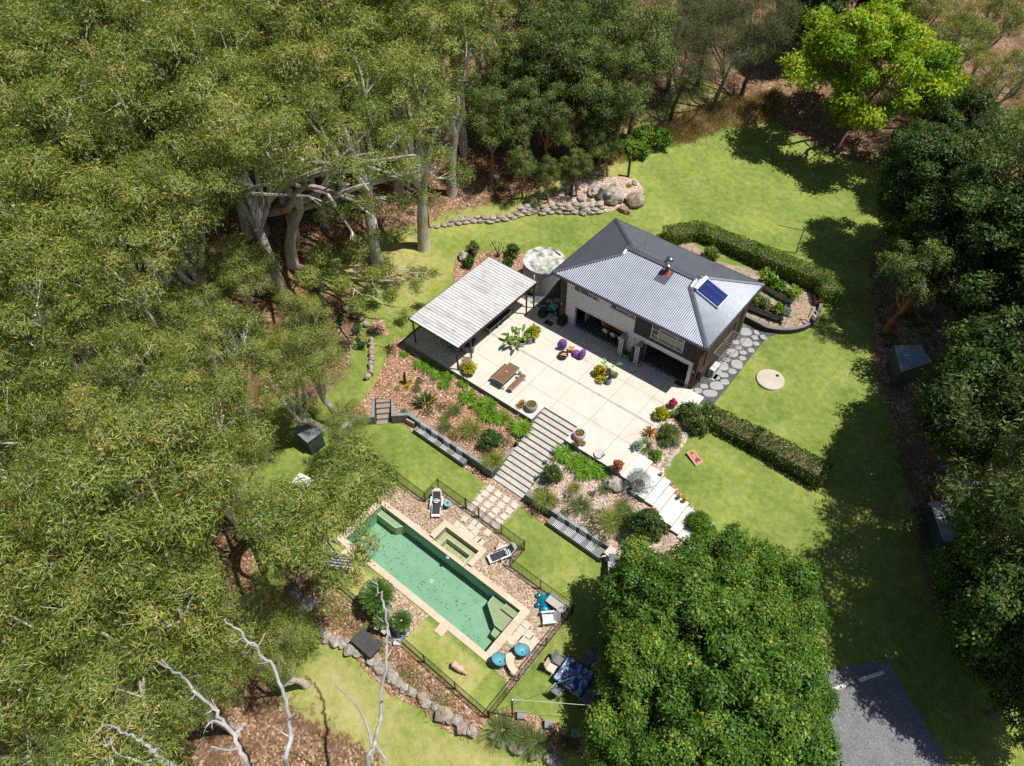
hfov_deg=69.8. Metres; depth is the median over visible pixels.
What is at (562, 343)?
bean bag
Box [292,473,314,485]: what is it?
picnic table
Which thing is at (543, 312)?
planter box
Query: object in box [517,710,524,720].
stone block
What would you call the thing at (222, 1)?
gum tree
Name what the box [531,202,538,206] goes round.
boulder
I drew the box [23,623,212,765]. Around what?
gum tree
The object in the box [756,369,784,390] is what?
concrete disc
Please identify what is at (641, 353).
folding door
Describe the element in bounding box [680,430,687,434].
boulder
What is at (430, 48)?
gum tree
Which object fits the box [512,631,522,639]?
sandstone paver
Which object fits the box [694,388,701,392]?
stepping stone
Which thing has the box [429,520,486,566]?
spa
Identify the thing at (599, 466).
strappy clump
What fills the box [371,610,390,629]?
cycad
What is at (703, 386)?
stepping stone
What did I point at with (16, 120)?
gum tree
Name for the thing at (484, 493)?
paving stone
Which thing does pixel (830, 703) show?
broadleaf tree
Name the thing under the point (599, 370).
potted plant
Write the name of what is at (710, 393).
stepping stone
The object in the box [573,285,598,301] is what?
window
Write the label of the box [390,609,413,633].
cycad
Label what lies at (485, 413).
strappy clump
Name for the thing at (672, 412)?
shrub
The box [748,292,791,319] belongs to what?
raised bed
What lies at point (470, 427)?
grass tussock
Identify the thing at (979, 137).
dark gum tree
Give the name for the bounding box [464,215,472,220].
boulder
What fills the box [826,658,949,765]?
driveway
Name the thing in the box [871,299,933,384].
mulch bed
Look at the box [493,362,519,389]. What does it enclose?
outdoor table
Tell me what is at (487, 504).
paving stone
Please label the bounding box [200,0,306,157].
gum tree
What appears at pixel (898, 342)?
bromeliad
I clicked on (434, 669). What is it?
pool fence
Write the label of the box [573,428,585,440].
potted plant
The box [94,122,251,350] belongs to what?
gum tree
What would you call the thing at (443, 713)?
boulder
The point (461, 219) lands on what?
boulder
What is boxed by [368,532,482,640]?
sunken leaves
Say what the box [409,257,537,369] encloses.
pergola
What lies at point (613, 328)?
dining table
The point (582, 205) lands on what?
boulder
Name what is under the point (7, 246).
gum tree
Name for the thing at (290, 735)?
dead tree
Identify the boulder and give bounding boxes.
[283,581,304,618]
[291,592,320,613]
[315,627,327,638]
[322,632,331,643]
[329,634,342,647]
[338,638,346,648]
[342,636,350,643]
[344,642,355,655]
[352,646,359,656]
[358,315,363,321]
[363,321,369,326]
[364,372,370,379]
[366,657,374,666]
[367,326,372,332]
[367,369,373,374]
[369,354,375,360]
[373,652,382,661]
[373,661,383,675]
[381,660,391,670]
[386,669,398,684]
[392,677,403,688]
[399,682,408,692]
[406,687,417,697]
[417,691,429,703]
[421,698,430,709]
[431,702,438,711]
[435,705,452,723]
[446,221,454,226]
[446,714,453,724]
[449,218,457,222]
[451,714,464,725]
[457,216,465,221]
[457,722,467,734]
[458,249,467,260]
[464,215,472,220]
[467,724,476,737]
[469,218,477,222]
[480,214,489,219]
[485,219,494,223]
[489,215,496,219]
[489,732,499,740]
[496,214,505,219]
[497,739,505,748]
[508,741,519,754]
[516,205,524,209]
[519,743,527,754]
[530,749,541,760]
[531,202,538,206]
[534,206,542,210]
[538,211,546,215]
[541,207,550,212]
[544,750,557,765]
[552,756,564,765]
[554,210,562,213]
[555,202,563,206]
[565,206,574,211]
[570,209,579,213]
[571,202,579,206]
[577,194,584,201]
[579,203,587,207]
[581,207,590,211]
[586,210,595,214]
[588,183,600,196]
[592,170,600,174]
[594,200,603,206]
[594,208,603,213]
[596,185,623,205]
[603,476,625,493]
[618,205,630,214]
[626,192,644,208]
[662,462,670,467]
[664,457,672,461]
[668,450,675,454]
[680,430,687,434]
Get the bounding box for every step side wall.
[372,398,375,422]
[391,399,393,412]
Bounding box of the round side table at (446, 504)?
[444,500,450,509]
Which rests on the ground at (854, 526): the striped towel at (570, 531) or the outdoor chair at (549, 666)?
the outdoor chair at (549, 666)
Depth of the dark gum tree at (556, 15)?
64.75 m
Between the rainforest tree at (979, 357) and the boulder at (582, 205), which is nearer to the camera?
the rainforest tree at (979, 357)
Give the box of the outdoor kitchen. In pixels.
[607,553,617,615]
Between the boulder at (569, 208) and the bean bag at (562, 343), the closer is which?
the bean bag at (562, 343)
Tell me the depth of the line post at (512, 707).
39.18 m
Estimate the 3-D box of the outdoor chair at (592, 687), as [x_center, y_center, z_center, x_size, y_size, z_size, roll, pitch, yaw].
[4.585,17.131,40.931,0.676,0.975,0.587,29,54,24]
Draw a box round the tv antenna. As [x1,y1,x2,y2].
[636,228,654,253]
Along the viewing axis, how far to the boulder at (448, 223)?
65.48 m
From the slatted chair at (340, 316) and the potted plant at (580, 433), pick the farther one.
the slatted chair at (340, 316)
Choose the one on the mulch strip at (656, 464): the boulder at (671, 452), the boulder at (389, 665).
the boulder at (671, 452)
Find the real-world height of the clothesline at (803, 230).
3.106 m
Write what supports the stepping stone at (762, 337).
on the dark gravel at (729, 378)
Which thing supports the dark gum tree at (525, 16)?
on the ground at (854, 526)
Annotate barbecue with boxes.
[546,303,559,315]
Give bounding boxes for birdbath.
[594,449,604,457]
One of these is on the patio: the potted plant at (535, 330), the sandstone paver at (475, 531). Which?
the potted plant at (535, 330)
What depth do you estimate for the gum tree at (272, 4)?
53.82 m
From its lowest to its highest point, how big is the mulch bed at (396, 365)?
1.195 m
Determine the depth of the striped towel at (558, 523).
48.02 m
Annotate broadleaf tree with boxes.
[576,684,711,765]
[591,589,703,698]
[593,620,724,765]
[594,532,722,650]
[637,693,767,765]
[638,628,826,765]
[648,562,772,719]
[650,520,782,644]
[696,695,844,765]
[702,591,837,706]
[713,544,832,639]
[744,639,843,758]
[873,187,971,286]
[921,482,1023,619]
[944,615,990,692]
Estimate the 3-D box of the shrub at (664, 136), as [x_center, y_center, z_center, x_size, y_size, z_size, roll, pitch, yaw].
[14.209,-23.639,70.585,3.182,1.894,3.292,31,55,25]
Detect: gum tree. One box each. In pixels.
[0,0,84,104]
[0,0,99,119]
[0,17,97,261]
[0,23,138,211]
[0,72,154,299]
[0,81,76,295]
[0,122,130,315]
[0,142,118,385]
[0,196,98,378]
[0,214,118,446]
[0,297,91,459]
[0,349,67,527]
[0,382,93,537]
[0,431,164,648]
[0,493,54,611]
[0,523,121,745]
[0,601,60,746]
[0,661,82,765]
[2,52,185,283]
[3,0,108,125]
[3,577,175,741]
[6,480,235,705]
[10,0,170,207]
[11,175,153,351]
[13,390,250,615]
[15,128,173,301]
[23,363,152,502]
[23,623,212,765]
[47,195,195,392]
[50,256,160,421]
[67,309,194,465]
[71,0,203,167]
[76,356,279,516]
[78,483,231,631]
[86,164,230,345]
[90,0,215,214]
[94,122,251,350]
[101,121,198,262]
[116,57,191,200]
[120,0,268,239]
[122,0,216,120]
[124,72,214,226]
[130,627,251,736]
[135,280,232,384]
[157,22,275,187]
[158,564,276,690]
[161,53,325,269]
[163,297,273,460]
[164,66,303,303]
[174,0,271,111]
[180,426,275,544]
[191,83,476,251]
[196,229,284,339]
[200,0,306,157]
[210,0,256,87]
[220,28,344,248]
[225,428,405,599]
[227,0,386,190]
[241,593,322,689]
[242,323,325,436]
[255,55,348,218]
[258,20,409,269]
[260,0,387,204]
[266,113,348,227]
[267,15,394,213]
[271,287,334,371]
[281,318,348,426]
[290,239,443,324]
[291,0,419,136]
[318,397,372,472]
[335,0,430,129]
[339,10,433,195]
[343,36,470,252]
[348,1,405,115]
[365,0,450,163]
[374,0,516,150]
[383,0,510,197]
[421,0,516,155]
[435,0,494,104]
[462,86,520,182]
[465,68,517,139]
[476,17,494,83]
[478,27,557,145]
[487,0,566,116]
[490,75,550,176]
[495,0,561,38]
[506,145,538,199]
[510,0,599,147]
[511,0,590,31]
[515,63,559,145]
[517,0,597,66]
[522,80,579,175]
[534,154,564,203]
[538,27,618,153]
[544,0,611,33]
[551,72,603,163]
[558,36,636,160]
[560,147,595,196]
[562,0,645,124]
[575,113,611,177]
[579,77,630,163]
[589,40,655,165]
[595,0,657,78]
[597,130,624,176]
[610,0,682,134]
[873,234,967,334]
[899,0,975,94]
[919,402,1023,606]
[921,103,1023,200]
[923,353,1023,508]
[927,414,1014,500]
[930,8,1002,73]
[949,110,1023,303]
[951,70,985,109]
[963,0,1023,93]
[969,46,1023,114]
[994,100,1023,164]
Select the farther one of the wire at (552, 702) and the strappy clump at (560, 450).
the strappy clump at (560, 450)
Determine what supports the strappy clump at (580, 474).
on the mulch bed at (607, 499)
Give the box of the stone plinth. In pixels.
[603,545,619,562]
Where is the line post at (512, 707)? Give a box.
[511,698,512,716]
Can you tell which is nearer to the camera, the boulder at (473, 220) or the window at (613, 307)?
the window at (613, 307)
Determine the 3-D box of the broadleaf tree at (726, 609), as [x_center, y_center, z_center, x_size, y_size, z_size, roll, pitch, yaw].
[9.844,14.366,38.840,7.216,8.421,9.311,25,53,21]
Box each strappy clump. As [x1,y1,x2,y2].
[400,349,411,356]
[412,358,425,369]
[421,361,436,373]
[429,368,444,379]
[436,377,451,389]
[440,369,455,379]
[457,379,468,387]
[458,387,478,404]
[468,396,487,411]
[477,407,497,423]
[478,394,498,410]
[491,409,510,426]
[506,416,534,436]
[552,442,577,462]
[562,452,582,471]
[571,452,591,469]
[574,462,593,481]
[581,456,605,478]
[591,463,612,480]
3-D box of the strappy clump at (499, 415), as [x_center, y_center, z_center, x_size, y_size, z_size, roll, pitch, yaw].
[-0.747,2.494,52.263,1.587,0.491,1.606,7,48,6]
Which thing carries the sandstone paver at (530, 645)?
on the ground at (854, 526)
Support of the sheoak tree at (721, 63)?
on the ground at (854, 526)
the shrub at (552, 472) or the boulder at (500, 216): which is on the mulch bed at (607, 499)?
the shrub at (552, 472)
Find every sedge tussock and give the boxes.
[300,603,321,623]
[437,417,453,434]
[446,402,464,419]
[481,707,524,751]
[508,719,537,751]
[517,722,556,764]
[553,725,579,758]
[565,492,597,520]
[596,478,610,494]
[612,499,635,521]
[638,437,655,455]
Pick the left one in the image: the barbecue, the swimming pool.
the swimming pool
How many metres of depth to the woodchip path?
59.12 m
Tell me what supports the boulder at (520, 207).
on the boulder
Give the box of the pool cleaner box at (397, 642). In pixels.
[393,639,400,646]
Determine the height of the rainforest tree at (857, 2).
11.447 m
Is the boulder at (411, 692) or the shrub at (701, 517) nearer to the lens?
the boulder at (411, 692)
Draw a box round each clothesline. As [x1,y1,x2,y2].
[713,342,736,360]
[724,330,746,347]
[778,220,829,252]
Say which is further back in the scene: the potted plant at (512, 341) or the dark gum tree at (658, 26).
the dark gum tree at (658, 26)
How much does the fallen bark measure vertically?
1.476 m
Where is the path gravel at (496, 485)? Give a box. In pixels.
[467,478,524,529]
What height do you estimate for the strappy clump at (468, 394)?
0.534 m
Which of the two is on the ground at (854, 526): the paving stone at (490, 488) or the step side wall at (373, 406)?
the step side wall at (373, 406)
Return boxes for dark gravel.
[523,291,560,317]
[693,323,775,404]
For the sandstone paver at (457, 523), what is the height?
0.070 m
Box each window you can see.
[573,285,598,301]
[609,304,635,320]
[649,325,684,353]
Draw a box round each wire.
[513,699,593,705]
[514,670,591,698]
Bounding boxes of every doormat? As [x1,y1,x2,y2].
[544,320,553,325]
[674,380,684,386]
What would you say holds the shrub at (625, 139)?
on the ground at (854, 526)
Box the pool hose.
[391,630,409,643]
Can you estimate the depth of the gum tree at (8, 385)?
41.28 m
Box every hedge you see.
[661,219,845,307]
[700,400,832,490]
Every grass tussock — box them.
[438,412,451,421]
[455,414,485,441]
[479,446,507,471]
[528,484,560,510]
[567,479,582,494]
[593,503,629,539]
[615,496,628,507]
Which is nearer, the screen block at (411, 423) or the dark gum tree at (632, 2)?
the screen block at (411, 423)
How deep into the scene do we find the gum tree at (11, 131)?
48.11 m
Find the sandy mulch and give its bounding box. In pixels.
[280,544,487,736]
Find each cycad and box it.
[358,577,396,616]
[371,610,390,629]
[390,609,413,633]
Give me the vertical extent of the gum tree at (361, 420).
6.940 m
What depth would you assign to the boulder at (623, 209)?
65.83 m
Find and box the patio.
[404,298,692,476]
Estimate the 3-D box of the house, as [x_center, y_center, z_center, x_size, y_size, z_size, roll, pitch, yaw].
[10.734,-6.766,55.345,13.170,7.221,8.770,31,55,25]
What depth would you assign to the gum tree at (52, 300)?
47.07 m
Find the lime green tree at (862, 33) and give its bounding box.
[775,0,972,151]
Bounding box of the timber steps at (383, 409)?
[376,398,390,424]
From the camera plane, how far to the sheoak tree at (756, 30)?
68.80 m
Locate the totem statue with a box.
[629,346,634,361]
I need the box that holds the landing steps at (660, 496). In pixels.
[620,454,702,547]
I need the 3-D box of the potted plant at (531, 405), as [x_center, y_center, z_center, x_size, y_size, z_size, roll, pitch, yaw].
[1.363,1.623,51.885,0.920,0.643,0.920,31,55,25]
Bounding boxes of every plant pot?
[472,467,479,473]
[532,508,539,514]
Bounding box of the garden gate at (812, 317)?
[808,307,819,325]
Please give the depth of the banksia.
62.81 m
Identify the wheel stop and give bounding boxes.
[832,684,845,689]
[858,670,883,681]
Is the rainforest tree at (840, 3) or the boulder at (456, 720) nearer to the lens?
the boulder at (456, 720)
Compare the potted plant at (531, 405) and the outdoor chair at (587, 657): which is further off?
the potted plant at (531, 405)
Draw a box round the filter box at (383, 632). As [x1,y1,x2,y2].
[378,627,390,636]
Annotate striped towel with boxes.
[417,422,426,434]
[428,430,438,441]
[440,438,450,450]
[452,446,463,459]
[552,513,565,528]
[563,521,577,536]
[573,527,587,543]
[585,534,599,552]
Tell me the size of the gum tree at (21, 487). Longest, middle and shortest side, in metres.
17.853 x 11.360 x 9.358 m
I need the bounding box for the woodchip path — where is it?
[680,241,817,327]
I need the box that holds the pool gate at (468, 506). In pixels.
[465,498,478,517]
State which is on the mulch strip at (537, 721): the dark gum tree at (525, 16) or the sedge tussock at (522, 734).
the sedge tussock at (522, 734)
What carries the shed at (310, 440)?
on the ground at (854, 526)
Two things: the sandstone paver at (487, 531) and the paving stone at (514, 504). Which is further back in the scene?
the paving stone at (514, 504)
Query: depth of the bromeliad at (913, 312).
58.15 m
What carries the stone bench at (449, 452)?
on the ground at (854, 526)
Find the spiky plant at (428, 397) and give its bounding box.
[412,390,436,409]
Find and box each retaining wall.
[333,414,375,441]
[391,412,493,477]
[492,446,514,475]
[525,492,609,548]
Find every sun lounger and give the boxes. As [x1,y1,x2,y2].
[430,488,442,518]
[487,542,515,564]
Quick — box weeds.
[286,557,455,732]
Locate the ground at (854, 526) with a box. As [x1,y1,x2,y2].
[0,0,1023,765]
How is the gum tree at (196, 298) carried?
on the ground at (854, 526)
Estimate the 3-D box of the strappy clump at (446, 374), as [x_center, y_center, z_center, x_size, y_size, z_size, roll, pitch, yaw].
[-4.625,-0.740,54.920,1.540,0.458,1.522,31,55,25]
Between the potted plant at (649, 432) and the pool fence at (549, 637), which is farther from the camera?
the potted plant at (649, 432)
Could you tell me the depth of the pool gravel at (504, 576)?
46.44 m
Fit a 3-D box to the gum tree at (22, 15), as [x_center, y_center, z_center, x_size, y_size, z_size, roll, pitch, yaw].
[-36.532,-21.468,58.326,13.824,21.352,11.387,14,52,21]
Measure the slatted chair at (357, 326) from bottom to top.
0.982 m
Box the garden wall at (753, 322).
[744,300,822,333]
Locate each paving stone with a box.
[476,495,483,502]
[481,490,488,496]
[483,501,491,507]
[486,485,493,491]
[486,512,494,517]
[489,495,496,502]
[491,506,499,513]
[494,490,502,496]
[497,501,505,508]
[500,512,507,519]
[502,496,510,502]
[505,507,513,513]
[511,501,518,508]
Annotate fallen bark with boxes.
[286,563,485,745]
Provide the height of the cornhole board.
0.260 m
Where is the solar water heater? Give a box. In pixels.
[693,276,728,307]
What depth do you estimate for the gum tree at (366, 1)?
58.77 m
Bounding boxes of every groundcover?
[410,383,420,392]
[421,406,433,415]
[435,402,445,412]
[446,431,458,441]
[497,438,509,449]
[532,480,547,494]
[546,495,561,510]
[558,507,569,517]
[562,492,574,502]
[578,512,594,529]
[586,490,596,497]
[587,526,599,537]
[588,507,606,527]
[596,533,609,544]
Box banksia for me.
[490,241,506,256]
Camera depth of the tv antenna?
53.28 m
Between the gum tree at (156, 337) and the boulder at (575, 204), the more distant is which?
the boulder at (575, 204)
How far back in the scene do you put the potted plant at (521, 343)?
55.74 m
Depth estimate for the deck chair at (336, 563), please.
46.42 m
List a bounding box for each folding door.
[617,332,624,355]
[618,333,626,356]
[620,334,627,357]
[634,341,642,364]
[635,342,643,364]
[636,342,646,365]
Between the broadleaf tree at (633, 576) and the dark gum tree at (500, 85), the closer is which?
the broadleaf tree at (633, 576)
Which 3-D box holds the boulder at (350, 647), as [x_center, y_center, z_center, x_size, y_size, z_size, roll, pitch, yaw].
[-9.622,15.916,43.780,0.780,0.622,0.947,14,50,12]
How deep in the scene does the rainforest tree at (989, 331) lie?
43.24 m
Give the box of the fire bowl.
[558,351,567,358]
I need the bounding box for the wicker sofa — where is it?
[462,335,476,353]
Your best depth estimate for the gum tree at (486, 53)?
70.63 m
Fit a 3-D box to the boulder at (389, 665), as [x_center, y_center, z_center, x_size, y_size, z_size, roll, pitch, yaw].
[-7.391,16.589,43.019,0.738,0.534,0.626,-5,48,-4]
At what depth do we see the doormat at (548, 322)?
58.00 m
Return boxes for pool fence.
[270,521,488,717]
[345,435,465,507]
[478,508,573,608]
[488,604,573,717]
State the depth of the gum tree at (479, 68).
70.71 m
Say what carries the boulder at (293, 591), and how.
on the ground at (854, 526)
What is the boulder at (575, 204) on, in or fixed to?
on the boulder
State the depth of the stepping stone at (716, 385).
53.60 m
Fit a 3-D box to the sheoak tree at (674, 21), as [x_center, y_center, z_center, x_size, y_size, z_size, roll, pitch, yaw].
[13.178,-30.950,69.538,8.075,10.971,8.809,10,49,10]
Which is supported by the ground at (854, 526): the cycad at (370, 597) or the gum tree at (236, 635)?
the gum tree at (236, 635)
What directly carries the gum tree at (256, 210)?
on the ground at (854, 526)
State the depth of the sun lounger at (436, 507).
49.23 m
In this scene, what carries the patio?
on the ground at (854, 526)
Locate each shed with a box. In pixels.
[293,415,324,455]
[886,345,930,387]
[923,501,965,555]
[942,478,994,498]
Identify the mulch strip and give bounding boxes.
[402,423,491,483]
[489,708,593,757]
[521,502,549,524]
[640,415,691,476]
[664,477,696,511]
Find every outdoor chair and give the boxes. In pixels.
[544,657,558,674]
[549,682,563,698]
[551,649,565,668]
[579,648,593,666]
[580,691,594,704]
[586,682,600,699]
[588,654,601,674]
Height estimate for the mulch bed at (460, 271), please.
0.334 m
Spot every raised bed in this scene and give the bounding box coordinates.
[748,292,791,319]
[756,266,802,302]
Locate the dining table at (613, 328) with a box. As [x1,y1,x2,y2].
[604,323,623,333]
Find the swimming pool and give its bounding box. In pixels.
[336,498,529,662]
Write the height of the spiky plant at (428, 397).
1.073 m
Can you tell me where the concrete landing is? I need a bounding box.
[676,391,703,410]
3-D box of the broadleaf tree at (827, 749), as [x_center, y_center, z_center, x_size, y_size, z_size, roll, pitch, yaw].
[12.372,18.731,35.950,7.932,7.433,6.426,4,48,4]
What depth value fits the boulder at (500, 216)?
65.68 m
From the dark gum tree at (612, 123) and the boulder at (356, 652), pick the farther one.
the dark gum tree at (612, 123)
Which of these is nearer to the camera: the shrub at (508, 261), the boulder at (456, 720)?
the boulder at (456, 720)
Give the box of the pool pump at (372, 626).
[370,623,390,636]
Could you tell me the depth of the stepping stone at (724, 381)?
53.86 m
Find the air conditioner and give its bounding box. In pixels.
[704,362,721,380]
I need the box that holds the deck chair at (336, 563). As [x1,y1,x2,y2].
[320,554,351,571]
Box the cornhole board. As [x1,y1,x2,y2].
[686,449,702,465]
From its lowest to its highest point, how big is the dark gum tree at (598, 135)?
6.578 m
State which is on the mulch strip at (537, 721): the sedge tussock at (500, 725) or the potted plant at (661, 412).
the sedge tussock at (500, 725)
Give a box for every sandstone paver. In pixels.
[453,520,460,527]
[458,524,466,531]
[461,515,468,521]
[463,529,470,535]
[467,523,474,529]
[468,532,475,538]
[471,527,479,534]
[473,535,480,542]
[475,522,482,528]
[478,538,485,545]
[483,528,492,535]
[507,635,516,644]
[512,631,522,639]
[516,625,526,634]
[518,636,528,643]
[521,620,530,629]
[524,630,534,639]
[526,641,534,650]
[529,636,539,644]
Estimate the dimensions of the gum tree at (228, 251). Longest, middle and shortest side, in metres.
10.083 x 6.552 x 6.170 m
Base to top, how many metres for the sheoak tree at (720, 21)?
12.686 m
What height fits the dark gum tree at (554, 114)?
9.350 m
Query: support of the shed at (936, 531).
on the ground at (854, 526)
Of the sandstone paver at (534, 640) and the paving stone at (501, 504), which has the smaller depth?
the sandstone paver at (534, 640)
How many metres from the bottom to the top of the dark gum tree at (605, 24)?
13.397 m
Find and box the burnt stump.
[403,372,406,384]
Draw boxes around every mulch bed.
[350,315,529,466]
[453,251,523,281]
[529,444,682,595]
[547,175,639,210]
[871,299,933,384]
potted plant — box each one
[459,357,473,369]
[462,361,477,374]
[501,326,526,344]
[508,324,532,347]
[517,399,525,407]
[525,400,537,411]
[526,323,541,339]
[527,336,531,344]
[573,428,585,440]
[573,438,580,446]
[592,364,607,376]
[594,375,605,384]
[600,358,621,375]
[606,370,611,384]
[610,459,624,473]
[622,350,628,357]
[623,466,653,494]
[631,441,642,450]
[644,425,657,437]
[653,405,669,419]
[667,398,677,408]
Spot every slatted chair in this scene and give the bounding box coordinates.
[334,312,345,327]
[351,321,361,334]
[355,335,367,350]
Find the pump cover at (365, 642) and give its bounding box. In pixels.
[350,626,383,658]
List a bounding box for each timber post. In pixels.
[570,183,572,195]
[627,157,631,177]
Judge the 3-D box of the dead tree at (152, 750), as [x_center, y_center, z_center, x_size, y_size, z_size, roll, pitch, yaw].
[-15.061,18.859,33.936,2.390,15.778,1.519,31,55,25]
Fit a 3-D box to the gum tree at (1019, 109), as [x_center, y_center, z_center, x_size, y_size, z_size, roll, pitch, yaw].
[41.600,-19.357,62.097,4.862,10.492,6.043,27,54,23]
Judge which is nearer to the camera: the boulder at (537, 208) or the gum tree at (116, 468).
the gum tree at (116, 468)
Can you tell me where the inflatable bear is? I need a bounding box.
[535,592,551,613]
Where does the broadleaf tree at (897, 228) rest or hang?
on the ground at (854, 526)
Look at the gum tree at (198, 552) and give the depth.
36.84 m
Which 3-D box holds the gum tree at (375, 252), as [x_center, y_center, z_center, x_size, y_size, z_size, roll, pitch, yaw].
[-12.105,-16.756,56.291,10.646,19.763,8.566,-29,45,-23]
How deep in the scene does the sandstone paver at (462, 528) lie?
48.37 m
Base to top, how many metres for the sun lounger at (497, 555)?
0.918 m
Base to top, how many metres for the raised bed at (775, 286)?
1.606 m
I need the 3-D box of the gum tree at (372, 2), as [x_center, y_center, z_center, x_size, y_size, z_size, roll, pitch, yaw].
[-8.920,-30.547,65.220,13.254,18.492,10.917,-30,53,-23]
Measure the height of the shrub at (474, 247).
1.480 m
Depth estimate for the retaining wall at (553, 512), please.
48.44 m
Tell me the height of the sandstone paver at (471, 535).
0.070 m
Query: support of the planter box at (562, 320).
on the patio
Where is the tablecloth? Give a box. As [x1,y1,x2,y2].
[553,656,593,697]
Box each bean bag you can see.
[558,339,566,348]
[572,349,585,358]
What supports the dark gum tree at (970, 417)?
on the ground at (854, 526)
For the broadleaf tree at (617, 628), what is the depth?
38.08 m
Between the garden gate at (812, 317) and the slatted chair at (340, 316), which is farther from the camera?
the slatted chair at (340, 316)
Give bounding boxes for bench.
[413,426,467,467]
[490,363,506,381]
[507,373,525,392]
[547,516,605,562]
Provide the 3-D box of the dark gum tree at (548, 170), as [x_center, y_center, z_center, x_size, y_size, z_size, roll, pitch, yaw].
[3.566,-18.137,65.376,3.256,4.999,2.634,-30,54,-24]
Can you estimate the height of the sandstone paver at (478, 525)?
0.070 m
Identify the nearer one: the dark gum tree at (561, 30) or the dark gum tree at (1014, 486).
the dark gum tree at (1014, 486)
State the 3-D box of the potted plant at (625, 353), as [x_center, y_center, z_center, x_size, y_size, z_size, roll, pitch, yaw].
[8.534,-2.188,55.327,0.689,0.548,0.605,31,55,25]
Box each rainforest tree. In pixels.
[761,0,835,65]
[775,0,852,54]
[850,0,929,60]
[867,118,984,234]
[897,161,1023,317]
[905,337,1023,478]
[917,85,1004,177]
[921,539,1023,709]
[931,558,991,617]
[934,291,1023,415]
[935,247,1023,328]
[948,236,1023,356]
[951,186,1023,314]
[958,618,1023,750]
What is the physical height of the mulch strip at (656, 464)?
0.654 m
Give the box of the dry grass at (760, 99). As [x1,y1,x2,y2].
[609,86,789,163]
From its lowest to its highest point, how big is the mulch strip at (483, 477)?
0.001 m
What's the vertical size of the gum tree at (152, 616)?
16.288 m
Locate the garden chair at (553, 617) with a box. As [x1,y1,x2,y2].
[541,609,560,626]
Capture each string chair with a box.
[491,652,505,669]
[514,643,529,659]
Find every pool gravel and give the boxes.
[360,577,428,640]
[381,486,570,695]
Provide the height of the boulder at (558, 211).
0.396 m
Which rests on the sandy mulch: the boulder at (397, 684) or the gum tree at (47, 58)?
the boulder at (397, 684)
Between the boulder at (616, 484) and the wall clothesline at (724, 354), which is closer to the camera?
the boulder at (616, 484)
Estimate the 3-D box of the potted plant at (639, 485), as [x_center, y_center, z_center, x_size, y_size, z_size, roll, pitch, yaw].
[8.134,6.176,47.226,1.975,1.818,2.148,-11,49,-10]
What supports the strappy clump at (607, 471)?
on the mulch bed at (607, 499)
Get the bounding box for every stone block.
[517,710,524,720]
[545,719,552,729]
[571,728,578,738]
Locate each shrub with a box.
[461,254,475,269]
[465,240,479,255]
[478,427,502,452]
[501,255,513,267]
[505,242,519,257]
[541,463,564,482]
[593,141,617,160]
[612,132,635,153]
[624,139,650,158]
[624,507,669,545]
[632,125,655,145]
[646,126,673,150]
[648,448,664,461]
[655,420,681,448]
[669,407,677,417]
[675,399,700,423]
[681,410,710,436]
[684,509,711,533]
[691,521,717,539]
[699,404,722,428]
[702,246,719,259]
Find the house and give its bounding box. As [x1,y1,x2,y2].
[551,218,764,389]
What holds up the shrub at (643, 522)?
on the mulch bed at (607, 499)
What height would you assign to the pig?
0.565 m
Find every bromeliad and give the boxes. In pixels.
[882,340,892,348]
[893,339,901,344]
[903,321,914,327]
[907,310,917,316]
[916,320,925,326]
[918,330,928,338]
[923,318,931,327]
[925,330,933,337]
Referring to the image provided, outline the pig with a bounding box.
[449,660,467,674]
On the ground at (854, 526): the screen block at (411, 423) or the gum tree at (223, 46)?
the gum tree at (223, 46)
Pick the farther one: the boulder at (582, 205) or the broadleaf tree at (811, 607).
the boulder at (582, 205)
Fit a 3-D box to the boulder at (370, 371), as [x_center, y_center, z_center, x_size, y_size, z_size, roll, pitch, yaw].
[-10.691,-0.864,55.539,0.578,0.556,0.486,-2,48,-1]
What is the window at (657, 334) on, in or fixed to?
in the house
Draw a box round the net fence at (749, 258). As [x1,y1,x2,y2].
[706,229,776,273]
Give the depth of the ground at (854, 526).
52.04 m
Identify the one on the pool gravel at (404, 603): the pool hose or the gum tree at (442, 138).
the pool hose
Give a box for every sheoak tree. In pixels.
[621,0,693,109]
[639,0,733,93]
[646,16,715,121]
[670,0,752,86]
[682,0,787,115]
[721,0,804,96]
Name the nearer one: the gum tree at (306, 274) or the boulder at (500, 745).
the boulder at (500, 745)
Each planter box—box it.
[538,306,548,317]
[557,314,567,326]
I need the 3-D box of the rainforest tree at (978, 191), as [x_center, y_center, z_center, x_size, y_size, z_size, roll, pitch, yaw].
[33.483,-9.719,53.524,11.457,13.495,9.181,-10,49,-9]
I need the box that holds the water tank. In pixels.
[523,246,565,296]
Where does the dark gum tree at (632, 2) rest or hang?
on the ground at (854, 526)
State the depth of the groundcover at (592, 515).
47.60 m
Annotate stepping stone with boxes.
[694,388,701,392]
[700,384,707,388]
[703,390,717,396]
[710,381,722,389]
[718,361,728,370]
[720,372,727,377]
[720,379,728,384]
[726,349,737,356]
[728,368,736,373]
[731,360,742,368]
[740,328,751,335]
[740,338,752,346]
[760,335,767,339]
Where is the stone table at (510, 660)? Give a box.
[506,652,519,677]
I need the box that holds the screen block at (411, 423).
[406,419,414,427]
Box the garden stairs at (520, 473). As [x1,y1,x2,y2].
[493,407,576,499]
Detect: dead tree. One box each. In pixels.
[89,719,177,765]
[156,660,250,765]
[224,618,294,765]
[335,576,391,765]

